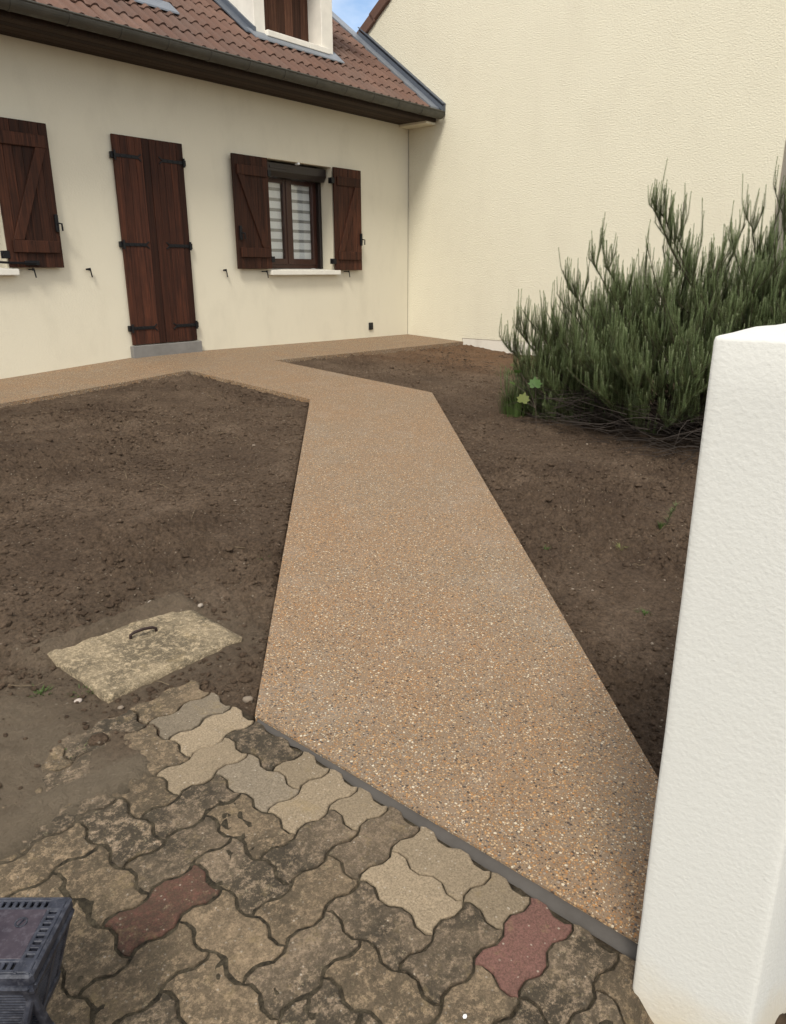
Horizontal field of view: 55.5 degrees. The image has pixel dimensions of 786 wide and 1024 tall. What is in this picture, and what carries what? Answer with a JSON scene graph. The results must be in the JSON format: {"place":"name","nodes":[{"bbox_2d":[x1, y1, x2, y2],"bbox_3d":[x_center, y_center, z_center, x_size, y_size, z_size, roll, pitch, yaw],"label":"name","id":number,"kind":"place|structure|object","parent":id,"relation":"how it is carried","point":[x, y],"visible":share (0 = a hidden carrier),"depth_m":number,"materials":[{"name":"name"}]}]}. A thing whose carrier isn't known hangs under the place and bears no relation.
{"place":"outdoors","nodes":[
{"label":"outdoors","id":0,"kind":"place"},
{"bbox_2d":[0,897,74,1023],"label":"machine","id":1,"kind":"object","parent":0,"point":[33,933],"visible":1,"depth_m":1.15,"materials":[{"name":"grey plastic"}]},
{"bbox_2d":[0,334,462,407],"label":"pavement","id":2,"kind":"structure","parent":0,"point":[43,386],"depth_m":8.00,"materials":[{"name":"beige concrete"}]},
{"bbox_2d":[0,680,653,1023],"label":"driveway","id":3,"kind":"structure","parent":0,"point":[559,991],"depth_m":1.67,"materials":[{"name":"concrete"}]},
{"bbox_2d":[332,0,377,31],"label":"sky","id":4,"kind":"structure","parent":0,"point":[354,13],"materials":[{"name":"blue"}]},
{"bbox_2d":[0,344,785,1023],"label":"soil","id":5,"kind":"structure","parent":0,"point":[44,726],"depth_m":3.58,"materials":[{"name":"brown soil"}]},
{"bbox_2d":[30,684,52,696],"bbox_3d":[-1.122,0.576,2.389,0.076,0.030,0.092,-4,18,-13],"label":"grass tuft","id":6,"kind":"object","parent":5,"relation":"on","point":[40,691],"visible":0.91,"depth_m":2.40,"materials":[{"name":"green plant"}]},
{"bbox_2d":[47,610,241,702],"bbox_3d":[-0.894,0.495,2.704,0.418,0.110,0.549,14,23,37],"label":"manhole cover","id":7,"kind":"object","parent":5,"relation":"on","point":[109,667],"visible":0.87,"depth_m":2.63,"materials":[{"name":"concrete"}]},
{"bbox_2d":[242,696,252,702],"bbox_3d":[-0.467,0.603,2.405,0.034,0.021,0.028,-3,18,-8],"label":"stone","id":8,"kind":"object","parent":5,"relation":"on","point":[246,699],"visible":1,"depth_m":2.40,"materials":[{"name":"beige stone"}]},
{"bbox_2d":[0,370,667,708],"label":"loose pebbles","id":9,"kind":"object","parent":5,"relation":"on","point":[122,706],"visible":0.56,"depth_m":3.43,"materials":[{"name":"stone"}]},
{"bbox_2d":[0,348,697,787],"bbox_3d":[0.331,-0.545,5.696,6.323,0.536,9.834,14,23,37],"label":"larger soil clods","id":10,"kind":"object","parent":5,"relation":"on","point":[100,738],"visible":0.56,"depth_m":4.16,"materials":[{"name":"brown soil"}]},
{"bbox_2d":[489,389,528,416],"bbox_3d":[1.048,-0.970,6.500,0.404,0.254,0.416,14,23,37],"label":"grass tuft","id":11,"kind":"object","parent":5,"relation":"on","point":[516,412],"visible":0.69,"depth_m":6.45,"materials":[{"name":"green plant"}]},
{"bbox_2d":[510,370,542,407],"bbox_3d":[1.058,-0.912,6.145,0.114,0.505,0.327,-16,23,-40],"label":"sapling","id":12,"kind":"object","parent":5,"relation":"on","point":[536,383],"visible":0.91,"depth_m":6.09,"materials":[{"name":"green plant"}]},
{"bbox_2d":[497,157,785,469],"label":"rosemary bush","id":13,"kind":"object","parent":5,"relation":"on","point":[625,332],"visible":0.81,"depth_m":5.65,"materials":[{"name":"green plant"}]},
{"bbox_2d":[665,500,679,524],"bbox_3d":[1.483,0.049,4.006,0.100,0.228,0.057,-1,18,-3],"label":"seedling","id":14,"kind":"object","parent":5,"relation":"on","point":[670,512],"visible":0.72,"depth_m":3.99,"materials":[{"name":"green plant"}]},
{"bbox_2d":[188,360,658,943],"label":"path","id":15,"kind":"structure","parent":0,"point":[426,656],"depth_m":2.62,"materials":[{"name":"beige gravel"}]},
{"bbox_2d":[257,719,637,960],"bbox_3d":[0.096,0.803,1.907,1.301,0.103,0.040,13,22,36],"label":"mortar strip","id":16,"kind":"object","parent":15,"relation":"on","point":[619,942],"visible":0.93,"depth_m":1.79,"materials":[{"name":"grey concrete"}]},
{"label":"ground","id":17,"kind":"structure","parent":0,"visible":0},
{"bbox_2d":[0,0,445,378],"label":"house","id":18,"kind":"structure","parent":17,"relation":"on","point":[182,176],"depth_m":8.36,"materials":[{"name":"beige paint"}]},
{"bbox_2d":[109,133,165,344],"bbox_3d":[-2.725,-2.875,8.024,0.059,2.100,0.451,14,23,37],"label":"door leaf","id":19,"kind":"structure","parent":18,"relation":"in","point":[130,155],"depth_m":8.00,"materials":[{"name":"red wood"}]},
{"bbox_2d":[134,0,179,14],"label":"roof window","id":20,"kind":"structure","parent":18,"relation":"in","point":[161,4],"depth_m":7.69,"materials":[{"name":"metal"}]},
{"bbox_2d":[148,139,198,342],"bbox_3d":[-2.434,-2.983,8.358,0.059,2.100,0.451,14,23,37],"label":"door leaf","id":21,"kind":"structure","parent":18,"relation":"in","point":[167,163],"depth_m":8.32,"materials":[{"name":"red wood"}]},
{"bbox_2d":[267,162,325,268],"bbox_3d":[-1.312,-3.875,9.827,0.352,1.279,1.145,14,23,37],"label":"window","id":22,"kind":"structure","parent":18,"relation":"in","point":[294,191],"depth_m":9.98,"materials":[{"name":"brown wood"}]},
{"bbox_2d":[356,0,785,357],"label":"neighbouring house","id":23,"kind":"structure","parent":17,"relation":"on","point":[564,126],"depth_m":9.51,"materials":[{"name":"paint"}]},
{"bbox_2d":[633,323,785,1023],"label":"gate pillar","id":24,"kind":"structure","parent":17,"relation":"on","point":[711,948],"depth_m":1.26,"materials":[{"name":"paint"}]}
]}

